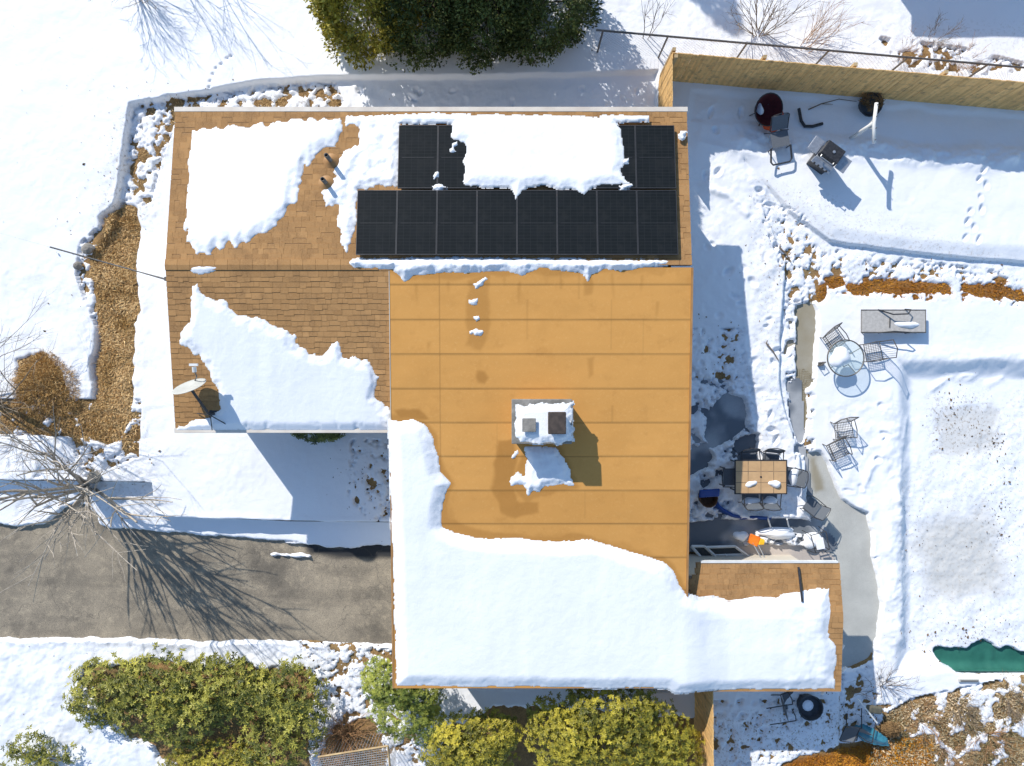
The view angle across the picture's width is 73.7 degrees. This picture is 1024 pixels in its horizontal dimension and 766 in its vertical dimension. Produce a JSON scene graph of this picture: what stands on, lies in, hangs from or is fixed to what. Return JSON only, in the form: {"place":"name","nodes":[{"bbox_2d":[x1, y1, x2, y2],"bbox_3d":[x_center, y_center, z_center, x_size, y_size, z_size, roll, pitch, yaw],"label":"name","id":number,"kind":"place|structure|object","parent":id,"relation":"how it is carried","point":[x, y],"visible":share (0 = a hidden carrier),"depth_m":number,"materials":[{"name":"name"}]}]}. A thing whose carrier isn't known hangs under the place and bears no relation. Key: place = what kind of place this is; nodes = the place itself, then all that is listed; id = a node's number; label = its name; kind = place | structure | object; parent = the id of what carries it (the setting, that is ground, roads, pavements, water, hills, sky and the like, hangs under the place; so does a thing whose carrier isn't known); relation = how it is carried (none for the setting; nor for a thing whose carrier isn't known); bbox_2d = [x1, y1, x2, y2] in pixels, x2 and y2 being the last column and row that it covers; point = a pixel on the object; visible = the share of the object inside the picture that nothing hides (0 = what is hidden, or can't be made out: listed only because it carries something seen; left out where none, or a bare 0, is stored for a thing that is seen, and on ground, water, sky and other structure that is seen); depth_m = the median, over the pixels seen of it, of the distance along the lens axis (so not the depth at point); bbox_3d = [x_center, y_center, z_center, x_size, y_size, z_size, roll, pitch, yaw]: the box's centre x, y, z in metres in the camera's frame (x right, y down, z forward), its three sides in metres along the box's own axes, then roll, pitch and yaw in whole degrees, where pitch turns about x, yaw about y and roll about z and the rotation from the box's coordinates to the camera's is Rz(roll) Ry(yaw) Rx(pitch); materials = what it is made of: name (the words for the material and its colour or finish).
{"place":"outdoors","nodes":[
{"label":"outdoors","id":0,"kind":"place"},
{"bbox_2d":[0,504,391,643],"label":"driveway","id":1,"kind":"structure","parent":0,"point":[200,588],"depth_m":20.13,"materials":[{"name":"concrete"}]},
{"bbox_2d":[190,266,215,274],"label":"roof snow","id":2,"kind":"structure","parent":0,"point":[199,270],"depth_m":16.63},
{"bbox_2d":[0,40,1023,765],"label":"ground","id":3,"kind":"structure","parent":0,"point":[522,752],"depth_m":19.79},
{"bbox_2d":[0,291,67,461],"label":"bare tree","id":4,"kind":"object","parent":3,"relation":"on","point":[6,398],"visible":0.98,"depth_m":18.01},
{"bbox_2d":[0,378,73,488],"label":"bare bush","id":5,"kind":"object","parent":3,"relation":"on","point":[12,415],"visible":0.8,"depth_m":19.45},
{"bbox_2d":[0,724,81,765],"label":"rhododendron","id":6,"kind":"object","parent":3,"relation":"on","point":[13,751],"visible":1,"depth_m":19.61,"materials":[{"name":"green plant"}]},
{"bbox_2d":[8,347,80,421],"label":"dormant ornamental grass","id":7,"kind":"object","parent":3,"relation":"on","point":[40,376],"depth_m":19.51,"materials":[{"name":"plant"}]},
{"bbox_2d":[0,354,140,453],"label":"dry grass","id":8,"kind":"structure","parent":3,"relation":"on","point":[78,427],"depth_m":19.64,"materials":[{"name":"plant"}]},
{"bbox_2d":[0,409,185,601],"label":"vase tree","id":9,"kind":"object","parent":3,"relation":"on","point":[83,489],"visible":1,"depth_m":17.57,"materials":[{"name":"grey plant"}]},
{"bbox_2d":[88,203,139,441],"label":"dry grass","id":10,"kind":"structure","parent":3,"relation":"on","point":[118,355],"depth_m":19.65,"materials":[{"name":"plant"}]},
{"bbox_2d":[60,641,276,751],"bbox_3d":[-9.815,8.980,19.471,6.411,1.269,3.193,0,90,0],"label":"rhododendron","id":11,"kind":"object","parent":3,"relation":"on","point":[174,709],"visible":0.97,"depth_m":19.22,"materials":[{"name":"green plant"}]},
{"bbox_2d":[157,734,271,765],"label":"golden shrub","id":12,"kind":"object","parent":3,"relation":"on","point":[209,759],"visible":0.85,"depth_m":19.54,"materials":[{"name":"green plant"}]},
{"bbox_2d":[124,87,339,213],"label":"dry grass","id":13,"kind":"structure","parent":3,"relation":"on","point":[199,106],"depth_m":19.84,"materials":[{"name":"plant"}]},
{"bbox_2d":[231,654,334,765],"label":"rhododendron","id":14,"kind":"object","parent":3,"relation":"on","point":[274,716],"visible":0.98,"depth_m":19.24,"materials":[{"name":"green plant"}]},
{"bbox_2d":[290,433,345,444],"bbox_3d":[-5.465,1.339,19.448,1.610,0.926,0.806,-9,90,0],"label":"eave shrub","id":15,"kind":"object","parent":3,"relation":"on","point":[329,437],"visible":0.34,"depth_m":19.20,"materials":[{"name":"green plant"}]},
{"bbox_2d":[307,711,375,765],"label":"dry stalks","id":16,"kind":"object","parent":3,"relation":"on","point":[344,740],"visible":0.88,"depth_m":19.77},
{"bbox_2d":[303,0,434,70],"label":"evergreen tree","id":17,"kind":"object","parent":3,"relation":"on","point":[334,28],"visible":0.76,"depth_m":18.14,"materials":[{"name":"green plant"}]},
{"bbox_2d":[360,655,447,750],"bbox_3d":[-3.030,8.871,19.133,2.502,1.952,2.646,0,90,0],"label":"holly bush","id":18,"kind":"object","parent":3,"relation":"on","point":[404,698],"visible":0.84,"depth_m":18.59,"materials":[{"name":"green plant"}]},
{"bbox_2d":[369,0,491,72],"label":"evergreen tree","id":19,"kind":"object","parent":3,"relation":"on","point":[419,49],"visible":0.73,"depth_m":18.02,"materials":[{"name":"green plant"}]},
{"bbox_2d":[417,707,523,765],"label":"golden rhododendron","id":20,"kind":"object","parent":3,"relation":"on","point":[498,755],"visible":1,"depth_m":18.17,"materials":[{"name":"yellow plant"}]},
{"bbox_2d":[423,0,549,74],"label":"evergreen tree","id":21,"kind":"object","parent":3,"relation":"on","point":[481,53],"visible":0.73,"depth_m":17.99,"materials":[{"name":"green plant"}]},
{"bbox_2d":[165,107,842,691],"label":"house","id":22,"kind":"structure","parent":3,"relation":"on","point":[607,351],"depth_m":16.84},
{"bbox_2d":[1,233,165,280],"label":"overhead cable","id":23,"kind":"object","parent":22,"relation":"attached to","point":[164,278],"visible":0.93,"depth_m":16.75,"materials":[{"name":"metal"}]},
{"bbox_2d":[172,364,224,429],"bbox_3d":[-7.713,0.388,16.634,0.810,1.050,1.653,-15,90,0],"label":"satellite dish","id":24,"kind":"object","parent":22,"relation":"attached to","point":[191,385],"visible":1,"depth_m":16.63,"materials":[{"name":"metal"}]},
{"bbox_2d":[183,117,342,254],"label":"roof snow","id":25,"kind":"structure","parent":22,"relation":"on","point":[243,184],"depth_m":16.87,"materials":[{"name":"snow"}]},
{"bbox_2d":[177,283,389,429],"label":"roof snow","id":26,"kind":"structure","parent":22,"relation":"on","point":[264,374],"depth_m":16.91,"materials":[{"name":"snow"}]},
{"bbox_2d":[321,114,399,252],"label":"roof snow","id":27,"kind":"structure","parent":22,"relation":"on","point":[370,160],"depth_m":16.91,"materials":[{"name":"snow"}]},
{"bbox_2d":[356,190,396,254],"bbox_3d":[-3.301,-3.919,16.662,0.972,0.041,1.632,0,83,0],"label":"solar panel","id":28,"kind":"object","parent":22,"relation":"attached to","point":[376,230],"visible":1,"depth_m":16.65,"materials":[{"name":"glass"}]},
{"bbox_2d":[396,190,436,254],"bbox_3d":[-2.323,-3.919,16.662,0.972,0.041,1.632,0,83,0],"label":"solar panel","id":29,"kind":"object","parent":22,"relation":"attached to","point":[416,222],"visible":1,"depth_m":16.65,"materials":[{"name":"glass"}]},
{"bbox_2d":[398,125,437,188],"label":"solar panel","id":30,"kind":"object","parent":22,"relation":"attached to","point":[417,156],"visible":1,"depth_m":16.86,"materials":[{"name":"glass"}]},
{"bbox_2d":[436,190,476,254],"bbox_3d":[-1.345,-3.919,16.662,0.972,0.041,1.632,0,83,0],"label":"solar panel","id":31,"kind":"object","parent":22,"relation":"attached to","point":[456,222],"visible":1,"depth_m":16.65,"materials":[{"name":"glass"}]},
{"bbox_2d":[437,125,476,188],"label":"solar panel","id":32,"kind":"object","parent":22,"relation":"attached to","point":[451,168],"visible":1,"depth_m":16.85,"materials":[{"name":"glass"}]},
{"bbox_2d":[432,131,687,189],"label":"roof snow","id":33,"kind":"structure","parent":32,"relation":"on","point":[681,135],"depth_m":16.79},
{"bbox_2d":[469,277,518,458],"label":"roof snow","id":34,"kind":"structure","parent":22,"relation":"on","point":[477,285],"depth_m":16.69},
{"bbox_2d":[477,190,516,254],"bbox_3d":[-0.367,-3.919,16.662,0.972,0.041,1.632,0,83,0],"label":"solar panel","id":35,"kind":"object","parent":22,"relation":"attached to","point":[496,222],"visible":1,"depth_m":16.65,"materials":[{"name":"glass"}]},
{"bbox_2d":[349,255,667,280],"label":"roof snow","id":36,"kind":"structure","parent":22,"relation":"on","point":[406,269],"depth_m":16.60,"materials":[{"name":"snow"}]},
{"bbox_2d":[517,190,556,254],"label":"solar panel","id":37,"kind":"object","parent":22,"relation":"attached to","point":[536,222],"visible":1,"depth_m":16.65,"materials":[{"name":"glass"}]},
{"bbox_2d":[510,446,573,494],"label":"roof snow","id":38,"kind":"structure","parent":22,"relation":"on","point":[546,466],"depth_m":16.89,"materials":[{"name":"snow"}]},
{"bbox_2d":[514,401,574,445],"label":"roof snow","id":39,"kind":"structure","parent":22,"relation":"on","point":[539,413],"depth_m":16.09,"materials":[{"name":"snow"}]},
{"bbox_2d":[557,190,597,254],"bbox_3d":[1.589,-3.919,16.662,0.972,0.041,1.632,0,83,0],"label":"solar panel","id":40,"kind":"object","parent":22,"relation":"attached to","point":[576,222],"visible":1,"depth_m":16.65,"materials":[{"name":"glass"}]},
{"bbox_2d":[597,125,635,188],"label":"solar panel","id":41,"kind":"object","parent":22,"relation":"attached to","point":[628,171],"visible":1,"depth_m":16.86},
{"bbox_2d":[397,112,648,198],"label":"roof snow","id":42,"kind":"structure","parent":41,"relation":"on","point":[517,154],"depth_m":16.81,"materials":[{"name":"snow"}]},
{"bbox_2d":[597,190,637,254],"bbox_3d":[2.567,-3.919,16.662,0.972,0.041,1.632,0,83,0],"label":"solar panel","id":43,"kind":"object","parent":22,"relation":"attached to","point":[617,233],"visible":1,"depth_m":16.65,"materials":[{"name":"glass"}]},
{"bbox_2d":[635,125,675,188],"bbox_3d":[3.545,-5.589,16.875,0.972,0.040,1.632,0,83,0],"label":"solar panel","id":44,"kind":"object","parent":22,"relation":"attached to","point":[655,156],"visible":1,"depth_m":16.86,"materials":[{"name":"glass"}]},
{"bbox_2d":[636,190,677,254],"bbox_3d":[3.545,-3.919,16.662,0.972,0.041,1.632,0,83,0],"label":"solar panel","id":45,"kind":"object","parent":22,"relation":"attached to","point":[657,229],"visible":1,"depth_m":16.65,"materials":[{"name":"glass"}]},
{"bbox_2d":[0,0,1023,765],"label":"snow","id":46,"kind":"structure","parent":3,"relation":"on","point":[914,188],"depth_m":19.62,"materials":[{"name":"snow"}]},
{"bbox_2d":[314,732,396,765],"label":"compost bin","id":47,"kind":"object","parent":46,"relation":"on","point":[357,751],"visible":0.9,"depth_m":19.05,"materials":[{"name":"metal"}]},
{"bbox_2d":[23,79,1020,761],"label":"fallen leaves","id":48,"kind":"object","parent":46,"relation":"on","point":[703,353],"visible":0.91,"depth_m":19.86,"materials":[{"name":"brown plant"}]},
{"bbox_2d":[691,545,713,555],"bbox_3d":[5.572,4.950,19.650,1.046,0.240,0.398,43,90,0],"label":"storm window","id":49,"kind":"structure","parent":46,"relation":"on","point":[699,550],"depth_m":19.62,"materials":[{"name":"white metal"}]},
{"bbox_2d":[698,489,719,507],"bbox_3d":[5.573,3.252,19.464,0.583,0.491,0.551,0,90,0],"label":"storage tub","id":50,"kind":"object","parent":46,"relation":"on","point":[711,499],"visible":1,"depth_m":19.31,"materials":[{"name":"blue plastic"}]},
{"bbox_2d":[747,534,764,557],"bbox_3d":[7.073,4.697,19.458,0.449,0.127,0.940,-30,90,0],"label":"snow shovel","id":51,"kind":"object","parent":46,"relation":"on","point":[754,540],"visible":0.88,"depth_m":19.45,"materials":[{"name":"orange plastic"}]},
{"bbox_2d":[749,92,782,132],"bbox_3d":[7.254,-7.589,19.361,0.888,0.828,1.001,-35,90,0],"label":"moon chair","id":52,"kind":"object","parent":46,"relation":"on","point":[771,103],"visible":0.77,"depth_m":19.31,"materials":[{"name":"red fabric"}]},
{"bbox_2d":[755,527,794,539],"bbox_3d":[7.553,4.312,19.491,1.144,0.184,0.367,0,90,0],"label":"snow heap","id":53,"kind":"object","parent":46,"relation":"on","point":[777,533],"visible":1,"depth_m":19.49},
{"bbox_2d":[764,112,792,165],"bbox_3d":[7.500,-6.835,19.267,0.645,0.797,1.312,-12,96,0],"label":"camp chair","id":54,"kind":"object","parent":46,"relation":"on","point":[781,137],"visible":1,"depth_m":19.18,"materials":[{"name":"black metal"}]},
{"bbox_2d":[803,532,820,548],"bbox_3d":[8.629,4.524,19.555,0.532,0.091,0.476,0,90,0],"label":"snow heap","id":55,"kind":"object","parent":46,"relation":"on","point":[808,543],"visible":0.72,"depth_m":19.53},
{"bbox_2d":[799,495,830,520],"bbox_3d":[8.608,3.574,19.432,0.612,0.632,0.485,39,81,6],"label":"folding chair","id":56,"kind":"object","parent":46,"relation":"on","point":[811,506],"visible":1,"depth_m":19.42,"materials":[{"name":"black metal"}]},
{"bbox_2d":[802,526,829,552],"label":"folding chair","id":57,"kind":"object","parent":46,"relation":"on","point":[819,542],"visible":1,"depth_m":19.19,"materials":[{"name":"white metal"}]},
{"bbox_2d":[806,135,851,174],"bbox_3d":[8.701,-6.221,19.056,1.220,0.905,0.686,36,90,0],"label":"grill","id":58,"kind":"object","parent":46,"relation":"on","point":[827,156],"visible":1,"depth_m":18.80,"materials":[{"name":"metal"}]},
{"bbox_2d":[819,322,849,351],"bbox_3d":[9.192,-1.316,19.500,0.566,0.958,0.666,-35,90,0],"label":"wire chair","id":59,"kind":"object","parent":46,"relation":"on","point":[831,331],"visible":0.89,"depth_m":19.55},
{"bbox_2d":[827,339,864,376],"bbox_3d":[9.412,-0.702,19.526,1.061,0.576,1.061,0,90,0],"label":"glass table","id":60,"kind":"object","parent":46,"relation":"on","point":[849,353],"visible":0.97,"depth_m":19.24,"materials":[{"name":"white"}]},
{"bbox_2d":[829,346,850,366],"bbox_3d":[9.217,-0.740,19.195,0.620,0.127,0.544,-23,90,0],"label":"snow heap","id":61,"kind":"object","parent":60,"relation":"on","point":[839,356],"visible":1,"depth_m":19.19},
{"bbox_2d":[858,92,885,116],"bbox_3d":[10.210,-7.937,19.476,0.738,0.631,0.701,-17,90,0],"label":"planter","id":62,"kind":"object","parent":46,"relation":"on","point":[867,101],"visible":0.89,"depth_m":19.32,"materials":[{"name":"plastic"}]},
{"bbox_2d":[855,724,888,745],"bbox_3d":[10.258,10.100,19.491,1.238,0.187,0.481,26,90,0],"label":"teal tarp","id":63,"kind":"object","parent":46,"relation":"on","point":[879,739],"visible":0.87,"depth_m":19.51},
{"bbox_2d":[861,309,925,333],"bbox_3d":[10.882,-1.761,19.551,1.851,0.611,0.716,0,90,0],"label":"sun lounger","id":64,"kind":"object","parent":46,"relation":"on","point":[878,320],"visible":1,"depth_m":19.46,"materials":[{"name":"metal"}]},
{"bbox_2d":[484,0,602,66],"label":"evergreen tree","id":65,"kind":"object","parent":3,"relation":"on","point":[573,19],"visible":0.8,"depth_m":18.21,"materials":[{"name":"green plant"}]},
{"bbox_2d":[522,689,705,765],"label":"golden rhododendron","id":66,"kind":"object","parent":3,"relation":"on","point":[606,725],"visible":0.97,"depth_m":17.70,"materials":[{"name":"yellow plant"}]},
{"bbox_2d":[641,0,673,37],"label":"bare sapling","id":67,"kind":"object","parent":3,"relation":"on","point":[655,14],"visible":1,"depth_m":18.65,"materials":[{"name":"grey plant"}]},
{"bbox_2d":[694,691,713,765],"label":"wooden fence","id":68,"kind":"object","parent":3,"relation":"on","point":[703,718],"visible":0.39,"depth_m":18.47,"materials":[{"name":"wood"}]},
{"bbox_2d":[723,0,828,44],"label":"bare bush","id":69,"kind":"object","parent":3,"relation":"on","point":[770,16],"visible":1,"depth_m":19.02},
{"bbox_2d":[766,691,796,724],"bbox_3d":[7.729,9.195,19.440,1.016,0.708,0.570,-13,100,10],"label":"patio chair","id":70,"kind":"object","parent":3,"relation":"on","point":[786,695],"visible":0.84,"depth_m":19.40,"materials":[{"name":"black metal"}]},
{"bbox_2d":[591,29,1023,80],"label":"chain link fence","id":71,"kind":"object","parent":3,"relation":"on","point":[602,31],"visible":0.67,"depth_m":18.40,"materials":[{"name":"metal"}]},
{"bbox_2d":[797,694,823,720],"bbox_3d":[8.446,9.193,19.502,0.720,0.420,0.709,0,90,0],"label":"flower pot","id":72,"kind":"object","parent":3,"relation":"on","point":[810,707],"visible":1,"depth_m":19.41,"materials":[{"name":"plastic"}]},
{"bbox_2d":[800,0,872,52],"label":"bare bush","id":73,"kind":"object","parent":3,"relation":"on","point":[820,26],"visible":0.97,"depth_m":19.17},
{"bbox_2d":[658,47,1023,110],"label":"wooden fence","id":74,"kind":"object","parent":3,"relation":"on","point":[853,80],"visible":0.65,"depth_m":18.70,"materials":[{"name":"wood"}]},
{"bbox_2d":[806,451,879,666],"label":"walkway","id":75,"kind":"structure","parent":3,"relation":"on","point":[845,523],"depth_m":19.85,"materials":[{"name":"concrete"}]},
{"bbox_2d":[822,435,852,461],"bbox_3d":[9.259,1.822,19.428,0.566,0.958,0.666,-24,90,0],"label":"wire chair","id":76,"kind":"object","parent":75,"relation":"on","point":[841,439],"visible":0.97,"depth_m":19.48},
{"bbox_2d":[830,417,858,440],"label":"wire chair","id":77,"kind":"object","parent":3,"relation":"on","point":[849,420],"visible":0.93,"depth_m":19.50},
{"bbox_2d":[839,708,876,742],"bbox_3d":[9.820,9.843,19.420,0.708,0.570,1.015,33,62,-10],"label":"patio chair","id":78,"kind":"object","parent":3,"relation":"on","point":[850,733],"visible":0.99,"depth_m":19.27,"materials":[{"name":"black metal"}]},
{"bbox_2d":[783,737,934,765],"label":"mulch","id":79,"kind":"object","parent":3,"relation":"on","point":[867,755],"visible":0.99,"depth_m":19.75,"materials":[{"name":"orange wood"}]},
{"bbox_2d":[849,102,877,143],"bbox_3d":[9.726,-6.978,18.984,0.144,1.544,1.066,2,90,0],"label":"clothesline post","id":80,"kind":"object","parent":3,"relation":"on","point":[872,125],"visible":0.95,"depth_m":18.30,"materials":[{"name":"white metal"}]},
{"bbox_2d":[859,339,897,361],"bbox_3d":[10.397,-0.909,19.435,0.666,0.958,0.566,-10,90,0],"label":"wire chair","id":81,"kind":"object","parent":3,"relation":"on","point":[881,354],"visible":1,"depth_m":19.48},
{"bbox_2d":[849,663,924,715],"bbox_3d":[10.487,8.525,19.105,1.998,1.562,1.474,22,90,0],"label":"bare bush","id":82,"kind":"object","parent":3,"relation":"on","point":[883,683],"visible":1,"depth_m":19.37,"materials":[{"name":"brown plant"}]},
{"bbox_2d":[880,721,901,738],"bbox_3d":[10.879,9.959,19.578,0.626,0.280,0.494,0,90,0],"label":"dried plant","id":83,"kind":"object","parent":3,"relation":"on","point":[889,729],"visible":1,"depth_m":19.53,"materials":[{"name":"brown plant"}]},
{"bbox_2d":[815,276,1023,300],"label":"ground cover","id":84,"kind":"object","parent":3,"relation":"on","point":[921,291],"visible":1,"depth_m":19.76,"materials":[{"name":"orange plant"}]},
{"bbox_2d":[902,696,950,751],"bbox_3d":[11.832,9.744,19.404,1.355,0.950,1.491,0,90,0],"label":"dry scrub","id":85,"kind":"object","parent":3,"relation":"on","point":[937,736],"visible":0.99,"depth_m":19.52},
{"bbox_2d":[869,675,1023,765],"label":"ground cover","id":86,"kind":"object","parent":3,"relation":"on","point":[952,744],"visible":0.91,"depth_m":19.75,"materials":[{"name":"plant"}]},
{"bbox_2d":[928,8,966,48],"bbox_3d":[12.140,-9.876,19.297,1.003,0.951,1.168,38,90,0],"label":"bare bush","id":87,"kind":"object","parent":3,"relation":"on","point":[929,27],"visible":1,"depth_m":19.27,"materials":[{"name":"brown plant"}]},
{"bbox_2d":[916,722,989,765],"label":"dry scrub","id":88,"kind":"object","parent":3,"relation":"on","point":[949,763],"visible":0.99,"depth_m":19.58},
{"bbox_2d":[945,689,998,735],"bbox_3d":[12.991,9.474,19.443,1.396,0.926,1.379,-27,90,0],"label":"dry scrub","id":89,"kind":"object","parent":3,"relation":"on","point":[972,699],"visible":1,"depth_m":19.55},
{"bbox_2d":[933,639,1023,672],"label":"pool cover","id":90,"kind":"object","parent":3,"relation":"on","point":[983,655],"visible":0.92,"depth_m":20.14,"materials":[{"name":"plastic"}]},
{"bbox_2d":[962,724,1017,765],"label":"dry scrub","id":91,"kind":"object","parent":3,"relation":"on","point":[994,739],"visible":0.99,"depth_m":19.50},
{"bbox_2d":[999,669,1023,734],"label":"dry scrub","id":92,"kind":"object","parent":3,"relation":"on","point":[1014,715],"visible":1,"depth_m":19.58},
{"bbox_2d":[387,418,836,693],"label":"roof snow","id":93,"kind":"structure","parent":0,"point":[468,611],"depth_m":17.06,"materials":[{"name":"snow"}]},
{"bbox_2d":[689,378,836,551],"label":"patio","id":94,"kind":"structure","parent":0,"point":[725,414],"depth_m":19.80,"materials":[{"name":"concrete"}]},
{"bbox_2d":[719,466,733,487],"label":"patio chair","id":95,"kind":"object","parent":94,"relation":"on","point":[727,476],"visible":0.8,"depth_m":19.31,"materials":[{"name":"black metal"}]},
{"bbox_2d":[714,502,770,519],"bbox_3d":[6.533,3.751,19.617,1.790,0.288,0.410,18,90,0],"label":"blue tarp","id":96,"kind":"object","parent":94,"relation":"on","point":[722,510],"visible":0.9,"depth_m":19.50,"materials":[{"name":"plastic"}]},
{"bbox_2d":[733,447,760,459],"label":"patio chair","id":97,"kind":"object","parent":94,"relation":"on","point":[747,454],"visible":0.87,"depth_m":19.31,"materials":[{"name":"black metal"}]},
{"bbox_2d":[738,494,763,510],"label":"patio chair","id":98,"kind":"object","parent":94,"relation":"on","point":[751,507],"visible":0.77,"depth_m":19.13,"materials":[{"name":"black metal"}]},
{"bbox_2d":[730,459,786,493],"bbox_3d":[6.930,2.616,19.407,1.460,0.828,0.960,0,90,0],"label":"patio table","id":99,"kind":"object","parent":94,"relation":"on","point":[762,473],"visible":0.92,"depth_m":19.00,"materials":[{"name":"tile"}]},
{"bbox_2d":[760,494,781,510],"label":"patio chair","id":100,"kind":"object","parent":94,"relation":"on","point":[775,506],"visible":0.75,"depth_m":19.13,"materials":[{"name":"black metal"}]},
{"bbox_2d":[760,448,784,459],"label":"patio chair","id":101,"kind":"object","parent":94,"relation":"on","point":[771,455],"visible":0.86,"depth_m":19.31,"materials":[{"name":"black metal"}]},
{"bbox_2d":[787,467,808,488],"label":"patio chair","id":102,"kind":"object","parent":94,"relation":"on","point":[801,478],"visible":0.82,"depth_m":19.10,"materials":[{"name":"black metal"}]},
{"bbox_2d":[737,544,833,559],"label":"patio slab","id":103,"kind":"structure","parent":0,"point":[798,552],"depth_m":19.78,"materials":[{"name":"concrete"}]},
{"bbox_2d":[705,545,749,555],"bbox_3d":[6.285,4.928,19.650,1.524,0.240,0.571,0,90,0],"label":"storm window","id":104,"kind":"structure","parent":103,"relation":"on","point":[726,550],"depth_m":19.62,"materials":[{"name":"white metal"}]},
{"bbox_2d":[785,369,812,452],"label":"paved path","id":105,"kind":"structure","parent":0,"point":[805,404],"depth_m":19.83,"materials":[{"name":"concrete"}]},
{"bbox_2d":[783,301,815,398],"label":"paved path","id":106,"kind":"structure","parent":0,"point":[804,313],"depth_m":19.84,"materials":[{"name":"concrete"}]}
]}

